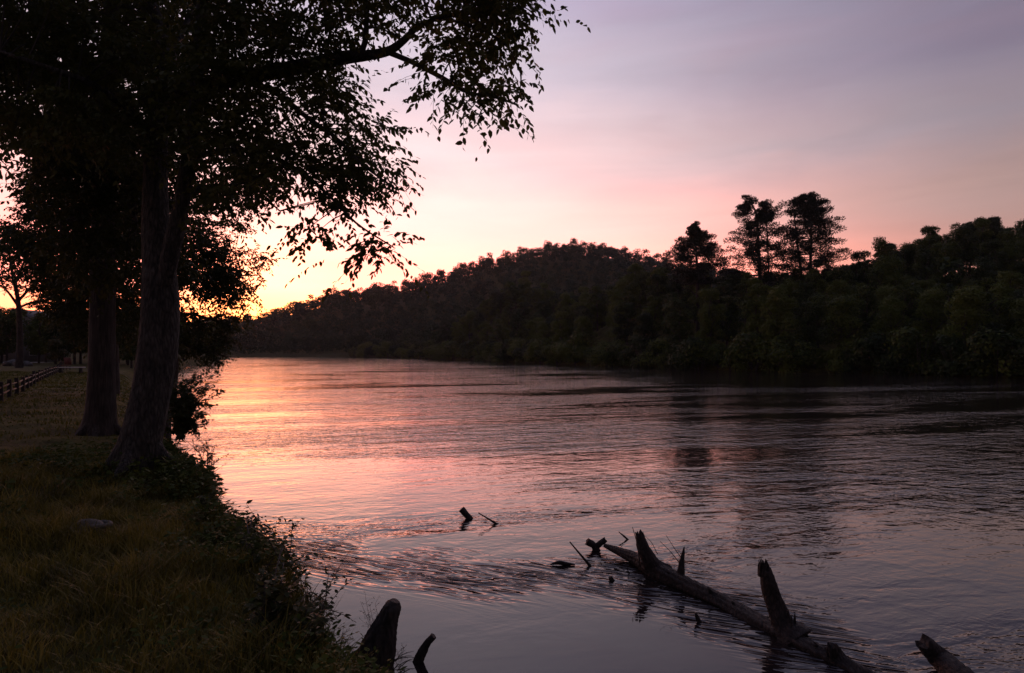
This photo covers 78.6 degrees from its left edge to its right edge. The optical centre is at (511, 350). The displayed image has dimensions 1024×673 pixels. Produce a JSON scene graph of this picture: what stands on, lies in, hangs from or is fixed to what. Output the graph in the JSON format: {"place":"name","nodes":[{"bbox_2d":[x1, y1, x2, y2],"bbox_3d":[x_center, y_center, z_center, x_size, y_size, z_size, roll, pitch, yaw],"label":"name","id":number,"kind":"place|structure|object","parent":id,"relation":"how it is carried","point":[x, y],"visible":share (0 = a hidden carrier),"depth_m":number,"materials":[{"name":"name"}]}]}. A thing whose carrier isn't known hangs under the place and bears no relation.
{"place":"outdoors","nodes":[
{"label":"outdoors","id":0,"kind":"place"},
{"bbox_2d":[0,442,437,672],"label":"bank grass","id":1,"kind":"structure","parent":0,"point":[116,578],"depth_m":4.77,"materials":[{"name":"green plant"}]},
{"bbox_2d":[0,253,1023,672],"bbox_3d":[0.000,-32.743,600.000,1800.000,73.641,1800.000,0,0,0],"label":"ground","id":2,"kind":"structure","parent":0,"point":[26,431],"depth_m":14.05,"materials":[{"name":"green plant"}]},
{"bbox_2d":[0,307,27,360],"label":"lawn edge tree","id":3,"kind":"object","parent":2,"relation":"on","point":[7,320],"visible":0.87,"depth_m":75.26,"materials":[{"name":"green plant"}]},
{"bbox_2d":[4,308,34,353],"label":"lawn edge tree","id":4,"kind":"object","parent":2,"relation":"on","point":[24,312],"visible":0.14,"depth_m":82.45,"materials":[{"name":"green plant"}]},
{"bbox_2d":[0,362,61,401],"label":"post fence","id":5,"kind":"object","parent":2,"relation":"on","point":[27,381],"visible":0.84,"depth_m":27.64,"materials":[{"name":"brown wood"}]},
{"bbox_2d":[3,310,66,361],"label":"house","id":6,"kind":"structure","parent":2,"relation":"on","point":[30,357],"depth_m":90.00,"materials":[{"name":"paint"}]},
{"bbox_2d":[23,315,47,362],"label":"lawn edge tree","id":7,"kind":"object","parent":2,"relation":"on","point":[36,342],"visible":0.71,"depth_m":80.02,"materials":[{"name":"green plant"}]},
{"bbox_2d":[0,224,88,367],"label":"yard tree","id":8,"kind":"object","parent":2,"relation":"on","point":[19,358],"visible":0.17,"depth_m":59.81,"materials":[{"name":"green plant"}]},
{"bbox_2d":[39,321,70,363],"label":"lawn edge tree","id":9,"kind":"object","parent":2,"relation":"on","point":[51,332],"visible":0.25,"depth_m":76.48,"materials":[{"name":"green plant"}]},
{"bbox_2d":[50,324,86,363],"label":"lawn edge tree","id":10,"kind":"object","parent":2,"relation":"on","point":[57,336],"visible":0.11,"depth_m":75.57,"materials":[{"name":"green plant"}]},
{"bbox_2d":[0,134,170,393],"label":"lawn tree","id":11,"kind":"object","parent":2,"relation":"on","point":[127,326],"visible":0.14,"depth_m":25.06,"materials":[{"name":"green plant"}]},
{"bbox_2d":[72,518,106,533],"bbox_3d":[-4.119,1.726,6.060,0.353,0.207,0.227,0,0,0],"label":"stone","id":12,"kind":"object","parent":2,"relation":"on","point":[90,521],"visible":0.3,"depth_m":6.01,"materials":[{"name":"grey stone"}]},
{"bbox_2d":[0,370,184,487],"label":"lawn","id":13,"kind":"structure","parent":2,"relation":"on","point":[74,380],"depth_m":22.47,"materials":[{"name":"green plant"}]},
{"bbox_2d":[87,520,112,528],"bbox_3d":[-4.008,1.681,6.059,0.267,0.052,0.210,0,0,0],"label":"stone ring","id":14,"kind":"object","parent":2,"relation":"on","point":[105,524],"visible":0.6,"depth_m":6.00,"materials":[{"name":"grey stone"}]},
{"bbox_2d":[0,0,294,436],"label":"tree","id":15,"kind":"object","parent":2,"relation":"on","point":[106,214],"visible":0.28,"depth_m":12.18,"materials":[{"name":"green plant"}]},
{"bbox_2d":[165,368,225,442],"bbox_3d":[-6.776,1.121,13.312,1.298,1.517,2.221,0,0,-21],"label":"riverside bush","id":16,"kind":"object","parent":2,"relation":"on","point":[182,410],"visible":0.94,"depth_m":12.90,"materials":[{"name":"green plant"}]},
{"bbox_2d":[0,434,406,672],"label":"bank weeds","id":17,"kind":"object","parent":2,"relation":"on","point":[179,456],"visible":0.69,"depth_m":6.17,"materials":[{"name":"green plant"}]},
{"bbox_2d":[181,432,227,471],"bbox_3d":[-5.583,2.086,11.207,0.824,1.332,0.699,0,0,15],"label":"bank shrub","id":18,"kind":"object","parent":2,"relation":"on","point":[210,456],"visible":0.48,"depth_m":11.19,"materials":[{"name":"green plant"}]},
{"bbox_2d":[188,490,223,517],"bbox_3d":[-3.401,1.852,6.964,0.378,0.593,0.814,0,0,-25],"label":"bank shrub","id":19,"kind":"object","parent":2,"relation":"on","point":[203,501],"visible":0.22,"depth_m":6.92,"materials":[{"name":"green plant"}]},
{"bbox_2d":[164,203,288,440],"bbox_3d":[-9.008,-0.913,18.993,3.744,7.944,4.956,0,0,-28],"label":"leaning tree","id":20,"kind":"object","parent":2,"relation":"on","point":[224,276],"visible":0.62,"depth_m":18.19,"materials":[{"name":"green plant"}]},
{"bbox_2d":[203,513,300,566],"bbox_3d":[-2.634,2.022,6.329,0.887,0.877,2.273,0,0,-25],"label":"bank shrub","id":21,"kind":"object","parent":2,"relation":"on","point":[249,546],"visible":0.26,"depth_m":5.75,"materials":[{"name":"green plant"}]},
{"bbox_2d":[231,500,336,649],"bbox_3d":[-2.057,1.815,5.044,1.082,1.187,2.415,0,0,-11],"label":"bank shrub","id":22,"kind":"object","parent":2,"relation":"on","point":[273,600],"visible":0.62,"depth_m":4.15,"materials":[{"name":"green plant"}]},
{"bbox_2d":[0,0,590,477],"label":"riverside tree","id":23,"kind":"object","parent":2,"relation":"on","point":[208,82],"visible":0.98,"depth_m":8.19,"materials":[{"name":"green plant"}]},
{"bbox_2d":[279,550,354,663],"bbox_3d":[-1.482,2.127,4.752,0.670,1.045,2.019,0,0,-19],"label":"bank shrub","id":24,"kind":"object","parent":2,"relation":"on","point":[323,605],"visible":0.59,"depth_m":4.16,"materials":[{"name":"green plant"}]},
{"bbox_2d":[354,341,371,356],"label":"waterside bush","id":25,"kind":"object","parent":2,"relation":"on","point":[360,350],"visible":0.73,"depth_m":255.94,"materials":[{"name":"green plant"}]},
{"bbox_2d":[376,340,393,357],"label":"waterside bush","id":26,"kind":"object","parent":2,"relation":"on","point":[384,347],"visible":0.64,"depth_m":232.99,"materials":[{"name":"green plant"}]},
{"bbox_2d":[406,340,421,358],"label":"waterside bush","id":27,"kind":"object","parent":2,"relation":"on","point":[411,351],"visible":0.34,"depth_m":206.31,"materials":[{"name":"green plant"}]},
{"bbox_2d":[413,339,437,358],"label":"waterside bush","id":28,"kind":"object","parent":2,"relation":"on","point":[423,344],"visible":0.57,"depth_m":201.02,"materials":[{"name":"green plant"}]},
{"bbox_2d":[421,343,438,358],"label":"waterside bush","id":29,"kind":"object","parent":2,"relation":"on","point":[426,350],"visible":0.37,"depth_m":197.83,"materials":[{"name":"green plant"}]},
{"bbox_2d":[427,341,445,358],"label":"waterside bush","id":30,"kind":"object","parent":2,"relation":"on","point":[436,352],"visible":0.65,"depth_m":192.22,"materials":[{"name":"green plant"}]},
{"bbox_2d":[440,339,459,359],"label":"waterside bush","id":31,"kind":"object","parent":2,"relation":"on","point":[451,347],"visible":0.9,"depth_m":184.52,"materials":[{"name":"green plant"}]},
{"bbox_2d":[463,311,474,338],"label":"broadleaf tree","id":32,"kind":"object","parent":2,"relation":"on","point":[469,315],"visible":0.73,"depth_m":196.22,"materials":[{"name":"green plant"}]},
{"bbox_2d":[459,339,482,358],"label":"waterside bush","id":33,"kind":"object","parent":2,"relation":"on","point":[467,346],"visible":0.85,"depth_m":175.76,"materials":[{"name":"green plant"}]},
{"bbox_2d":[493,335,518,360],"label":"waterside bush","id":34,"kind":"object","parent":2,"relation":"on","point":[501,352],"visible":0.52,"depth_m":149.07,"materials":[{"name":"green plant"}]},
{"bbox_2d":[507,337,528,356],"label":"waterside bush","id":35,"kind":"object","parent":2,"relation":"on","point":[518,343],"visible":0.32,"depth_m":141.99,"materials":[{"name":"green plant"}]},
{"bbox_2d":[509,340,530,362],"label":"waterside bush","id":36,"kind":"object","parent":2,"relation":"on","point":[519,352],"visible":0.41,"depth_m":138.14,"materials":[{"name":"green plant"}]},
{"bbox_2d":[540,342,564,363],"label":"waterside bush","id":37,"kind":"object","parent":2,"relation":"on","point":[552,356],"visible":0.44,"depth_m":124.22,"materials":[{"name":"green plant"}]},
{"bbox_2d":[550,310,570,341],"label":"broadleaf tree","id":38,"kind":"object","parent":2,"relation":"on","point":[562,333],"visible":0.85,"depth_m":128.13,"materials":[{"name":"green plant"}]},
{"bbox_2d":[551,292,576,334],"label":"broadleaf tree","id":39,"kind":"object","parent":2,"relation":"on","point":[565,307],"visible":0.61,"depth_m":137.67,"materials":[{"name":"green plant"}]},
{"bbox_2d":[547,330,593,364],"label":"waterside bush","id":40,"kind":"object","parent":2,"relation":"on","point":[569,350],"visible":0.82,"depth_m":117.58,"materials":[{"name":"green plant"}]},
{"bbox_2d":[191,238,967,354],"bbox_3d":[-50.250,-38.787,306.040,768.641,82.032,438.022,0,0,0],"label":"hillside forest","id":41,"kind":"object","parent":2,"relation":"on","point":[264,340],"visible":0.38,"depth_m":364.70,"materials":[{"name":"green plant"}]},
{"bbox_2d":[571,308,595,336],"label":"broadleaf tree","id":42,"kind":"object","parent":2,"relation":"on","point":[584,311],"visible":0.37,"depth_m":123.41,"materials":[{"name":"green plant"}]},
{"bbox_2d":[573,315,597,357],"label":"broadleaf tree","id":43,"kind":"object","parent":2,"relation":"on","point":[583,322],"visible":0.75,"depth_m":118.30,"materials":[{"name":"green plant"}]},
{"bbox_2d":[587,338,629,365],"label":"waterside bush","id":44,"kind":"object","parent":2,"relation":"on","point":[609,359],"visible":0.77,"depth_m":106.30,"materials":[{"name":"green plant"}]},
{"bbox_2d":[604,299,628,337],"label":"broadleaf tree","id":45,"kind":"object","parent":2,"relation":"on","point":[613,305],"visible":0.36,"depth_m":116.81,"materials":[{"name":"green plant"}]},
{"bbox_2d":[622,262,643,294],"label":"broadleaf tree","id":46,"kind":"object","parent":2,"relation":"on","point":[636,267],"visible":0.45,"depth_m":132.01,"materials":[{"name":"green plant"}]},
{"bbox_2d":[628,336,662,367],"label":"waterside bush","id":47,"kind":"object","parent":2,"relation":"on","point":[641,346],"visible":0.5,"depth_m":98.67,"materials":[{"name":"green plant"}]},
{"bbox_2d":[635,335,675,367],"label":"waterside bush","id":48,"kind":"object","parent":2,"relation":"on","point":[659,344],"visible":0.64,"depth_m":96.15,"materials":[{"name":"green plant"}]},
{"bbox_2d":[651,347,677,368],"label":"waterside bush","id":49,"kind":"object","parent":2,"relation":"on","point":[660,360],"visible":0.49,"depth_m":93.68,"materials":[{"name":"green plant"}]},
{"bbox_2d":[663,341,692,368],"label":"waterside bush","id":50,"kind":"object","parent":2,"relation":"on","point":[674,345],"visible":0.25,"depth_m":91.82,"materials":[{"name":"green plant"}]},
{"bbox_2d":[665,336,713,369],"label":"waterside bush","id":51,"kind":"object","parent":2,"relation":"on","point":[691,351],"visible":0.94,"depth_m":87.65,"materials":[{"name":"green plant"}]},
{"bbox_2d":[680,281,707,322],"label":"broadleaf tree","id":52,"kind":"object","parent":2,"relation":"on","point":[689,294],"visible":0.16,"depth_m":114.33,"materials":[{"name":"green plant"}]},
{"bbox_2d":[662,221,730,331],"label":"pine tree","id":53,"kind":"object","parent":2,"relation":"on","point":[699,242],"visible":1,"depth_m":106.79,"materials":[{"name":"green plant"}]},
{"bbox_2d":[687,270,711,313],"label":"broadleaf tree","id":54,"kind":"object","parent":2,"relation":"on","point":[692,299],"visible":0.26,"depth_m":111.38,"materials":[{"name":"green plant"}]},
{"bbox_2d":[690,290,715,320],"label":"broadleaf tree","id":55,"kind":"object","parent":2,"relation":"on","point":[694,308],"visible":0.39,"depth_m":106.92,"materials":[{"name":"green plant"}]},
{"bbox_2d":[694,287,727,344],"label":"broadleaf tree","id":56,"kind":"object","parent":2,"relation":"on","point":[707,320],"visible":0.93,"depth_m":90.26,"materials":[{"name":"green plant"}]},
{"bbox_2d":[718,349,756,370],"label":"waterside bush","id":57,"kind":"object","parent":2,"relation":"on","point":[734,364],"visible":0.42,"depth_m":82.77,"materials":[{"name":"green plant"}]},
{"bbox_2d":[735,272,752,321],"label":"broadleaf tree","id":58,"kind":"object","parent":2,"relation":"on","point":[746,276],"visible":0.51,"depth_m":104.74,"materials":[{"name":"green plant"}]},
{"bbox_2d":[719,329,778,371],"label":"waterside bush","id":59,"kind":"object","parent":2,"relation":"on","point":[759,348],"visible":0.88,"depth_m":80.60,"materials":[{"name":"green plant"}]},
{"bbox_2d":[739,282,772,338],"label":"broadleaf tree","id":60,"kind":"object","parent":2,"relation":"on","point":[757,320],"visible":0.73,"depth_m":85.40,"materials":[{"name":"green plant"}]},
{"bbox_2d":[719,195,799,293],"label":"pine tree","id":61,"kind":"object","parent":2,"relation":"on","point":[765,213],"visible":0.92,"depth_m":110.79,"materials":[{"name":"green plant"}]},
{"bbox_2d":[758,283,800,366],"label":"broadleaf tree","id":62,"kind":"object","parent":2,"relation":"on","point":[771,325],"visible":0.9,"depth_m":79.61,"materials":[{"name":"green plant"}]},
{"bbox_2d":[772,271,792,316],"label":"broadleaf tree","id":63,"kind":"object","parent":2,"relation":"on","point":[785,275],"visible":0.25,"depth_m":103.41,"materials":[{"name":"green plant"}]},
{"bbox_2d":[757,333,811,372],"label":"waterside bush","id":64,"kind":"object","parent":2,"relation":"on","point":[781,357],"visible":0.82,"depth_m":77.16,"materials":[{"name":"green plant"}]},
{"bbox_2d":[782,268,805,297],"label":"broadleaf tree","id":65,"kind":"object","parent":2,"relation":"on","point":[797,275],"visible":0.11,"depth_m":110.46,"materials":[{"name":"green plant"}]},
{"bbox_2d":[771,191,857,288],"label":"pine tree","id":66,"kind":"object","parent":2,"relation":"on","point":[806,206],"visible":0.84,"depth_m":112.21,"materials":[{"name":"green plant"}]},
{"bbox_2d":[805,268,829,309],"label":"broadleaf tree","id":67,"kind":"object","parent":2,"relation":"on","point":[819,285],"visible":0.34,"depth_m":99.97,"materials":[{"name":"green plant"}]},
{"bbox_2d":[822,347,861,372],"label":"waterside bush","id":68,"kind":"object","parent":2,"relation":"on","point":[835,365],"visible":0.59,"depth_m":73.63,"materials":[{"name":"green plant"}]},
{"bbox_2d":[826,265,857,293],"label":"broadleaf tree","id":69,"kind":"object","parent":2,"relation":"on","point":[841,274],"visible":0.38,"depth_m":101.11,"materials":[{"name":"green plant"}]},
{"bbox_2d":[848,249,870,283],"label":"broadleaf tree","id":70,"kind":"object","parent":2,"relation":"on","point":[856,266],"visible":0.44,"depth_m":109.94,"materials":[{"name":"green plant"}]},
{"bbox_2d":[831,330,898,373],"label":"waterside bush","id":71,"kind":"object","parent":2,"relation":"on","point":[870,346],"visible":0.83,"depth_m":71.35,"materials":[{"name":"green plant"}]},
{"bbox_2d":[850,259,880,309],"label":"broadleaf tree","id":72,"kind":"object","parent":2,"relation":"on","point":[867,264],"visible":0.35,"depth_m":102.75,"materials":[{"name":"green plant"}]},
{"bbox_2d":[868,284,897,330],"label":"broadleaf tree","id":73,"kind":"object","parent":2,"relation":"on","point":[883,293],"visible":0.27,"depth_m":85.34,"materials":[{"name":"green plant"}]},
{"bbox_2d":[861,253,907,328],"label":"broadleaf tree","id":74,"kind":"object","parent":2,"relation":"on","point":[889,276],"visible":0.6,"depth_m":91.03,"materials":[{"name":"green plant"}]},
{"bbox_2d":[866,293,910,347],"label":"broadleaf tree","id":75,"kind":"object","parent":2,"relation":"on","point":[890,318],"visible":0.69,"depth_m":74.21,"materials":[{"name":"green plant"}]},
{"bbox_2d":[871,236,905,272],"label":"broadleaf tree","id":76,"kind":"object","parent":2,"relation":"on","point":[879,245],"visible":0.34,"depth_m":113.60,"materials":[{"name":"green plant"}]},
{"bbox_2d":[897,241,918,277],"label":"broadleaf tree","id":77,"kind":"object","parent":2,"relation":"on","point":[907,248],"visible":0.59,"depth_m":115.61,"materials":[{"name":"green plant"}]},
{"bbox_2d":[882,325,948,375],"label":"waterside bush","id":78,"kind":"object","parent":2,"relation":"on","point":[923,359],"visible":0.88,"depth_m":66.82,"materials":[{"name":"green plant"}]},
{"bbox_2d":[911,279,943,332],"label":"broadleaf tree","id":79,"kind":"object","parent":2,"relation":"on","point":[926,283],"visible":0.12,"depth_m":89.02,"materials":[{"name":"green plant"}]},
{"bbox_2d":[914,225,941,259],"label":"broadleaf tree","id":80,"kind":"object","parent":2,"relation":"on","point":[935,239],"visible":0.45,"depth_m":112.53,"materials":[{"name":"green plant"}]},
{"bbox_2d":[909,286,950,343],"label":"broadleaf tree","id":81,"kind":"object","parent":2,"relation":"on","point":[929,309],"visible":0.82,"depth_m":74.91,"materials":[{"name":"green plant"}]},
{"bbox_2d":[918,282,949,326],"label":"broadleaf tree","id":82,"kind":"object","parent":2,"relation":"on","point":[940,287],"visible":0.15,"depth_m":83.91,"materials":[{"name":"green plant"}]},
{"bbox_2d":[929,241,964,287],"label":"broadleaf tree","id":83,"kind":"object","parent":2,"relation":"on","point":[951,248],"visible":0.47,"depth_m":96.13,"materials":[{"name":"green plant"}]},
{"bbox_2d":[949,221,976,263],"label":"broadleaf tree","id":84,"kind":"object","parent":2,"relation":"on","point":[971,226],"visible":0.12,"depth_m":113.32,"materials":[{"name":"green plant"}]},
{"bbox_2d":[931,333,999,376],"bbox_3d":[46.429,0.898,64.422,5.537,5.725,5.912,0,0,29],"label":"waterside bush","id":85,"kind":"object","parent":2,"relation":"on","point":[953,348],"visible":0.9,"depth_m":63.93,"materials":[{"name":"green plant"}]},
{"bbox_2d":[945,225,985,288],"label":"broadleaf tree","id":86,"kind":"object","parent":2,"relation":"on","point":[960,234],"visible":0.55,"depth_m":104.09,"materials":[{"name":"green plant"}]},
{"bbox_2d":[936,283,998,349],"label":"broadleaf tree","id":87,"kind":"object","parent":2,"relation":"on","point":[964,311],"visible":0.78,"depth_m":65.40,"materials":[{"name":"green plant"}]},
{"bbox_2d":[948,282,1005,333],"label":"broadleaf tree","id":88,"kind":"object","parent":2,"relation":"on","point":[992,306],"visible":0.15,"depth_m":68.83,"materials":[{"name":"green plant"}]},
{"bbox_2d":[962,276,994,301],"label":"broadleaf tree","id":89,"kind":"object","parent":2,"relation":"on","point":[978,282],"visible":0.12,"depth_m":83.89,"materials":[{"name":"green plant"}]},
{"bbox_2d":[968,217,995,258],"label":"broadleaf tree","id":90,"kind":"object","parent":2,"relation":"on","point":[985,234],"visible":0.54,"depth_m":108.02,"materials":[{"name":"green plant"}]},
{"bbox_2d":[951,323,1023,376],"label":"waterside bush","id":91,"kind":"object","parent":2,"relation":"on","point":[1001,342],"visible":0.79,"depth_m":61.08,"materials":[{"name":"green plant"}]},
{"bbox_2d":[973,216,1002,259],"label":"broadleaf tree","id":92,"kind":"object","parent":2,"relation":"on","point":[995,223],"visible":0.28,"depth_m":114.73,"materials":[{"name":"green plant"}]},
{"bbox_2d":[971,260,1014,299],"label":"broadleaf tree","id":93,"kind":"object","parent":2,"relation":"on","point":[985,269],"visible":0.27,"depth_m":86.65,"materials":[{"name":"green plant"}]},
{"bbox_2d":[982,281,1019,334],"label":"broadleaf tree","id":94,"kind":"object","parent":2,"relation":"on","point":[1004,297],"visible":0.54,"depth_m":71.52,"materials":[{"name":"green plant"}]},
{"bbox_2d":[992,270,1023,333],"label":"broadleaf tree","id":95,"kind":"object","parent":2,"relation":"on","point":[1012,278],"visible":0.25,"depth_m":78.74,"materials":[{"name":"green plant"}]},
{"bbox_2d":[1001,220,1023,270],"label":"broadleaf tree","id":96,"kind":"object","parent":2,"relation":"on","point":[1018,234],"visible":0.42,"depth_m":104.52,"materials":[{"name":"green plant"}]},
{"bbox_2d":[1004,345,1023,377],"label":"waterside bush","id":97,"kind":"object","parent":2,"relation":"on","point":[1017,354],"visible":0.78,"depth_m":59.52,"materials":[{"name":"green plant"}]},
{"bbox_2d":[0,0,1023,320],"label":"sky","id":98,"kind":"structure","parent":0,"point":[655,121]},
{"bbox_2d":[171,357,1023,672],"bbox_3d":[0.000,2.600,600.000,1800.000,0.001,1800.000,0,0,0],"label":"river water","id":99,"kind":"structure","parent":0,"point":[877,521],"depth_m":10.74,"materials":[{"name":"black liquid"}]},
{"bbox_2d":[352,598,422,672],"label":"leaning stump","id":100,"kind":"object","parent":99,"relation":"in","point":[382,631],"visible":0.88,"depth_m":4.87,"materials":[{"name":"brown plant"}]},
{"bbox_2d":[412,633,435,663],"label":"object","id":101,"kind":"object","parent":99,"relation":"on","point":[421,653],"visible":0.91,"depth_m":5.21,"materials":[{"name":"brown wood"}]},
{"bbox_2d":[585,537,606,550],"bbox_3d":[1.117,2.651,8.186,0.334,0.432,0.108,0,0,0],"label":"forked snag","id":102,"kind":"object","parent":99,"relation":"in","point":[593,545],"visible":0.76,"depth_m":8.15,"materials":[{"name":"brown wood"}]},
{"bbox_2d":[603,527,876,672],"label":"fallen log","id":103,"kind":"object","parent":99,"relation":"on","point":[782,624],"visible":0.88,"depth_m":5.90,"materials":[{"name":"brown wood"}]},
{"bbox_2d":[915,633,974,672],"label":"broken log","id":104,"kind":"object","parent":99,"relation":"in","point":[938,657],"visible":1,"depth_m":5.03,"materials":[{"name":"brown wood"}]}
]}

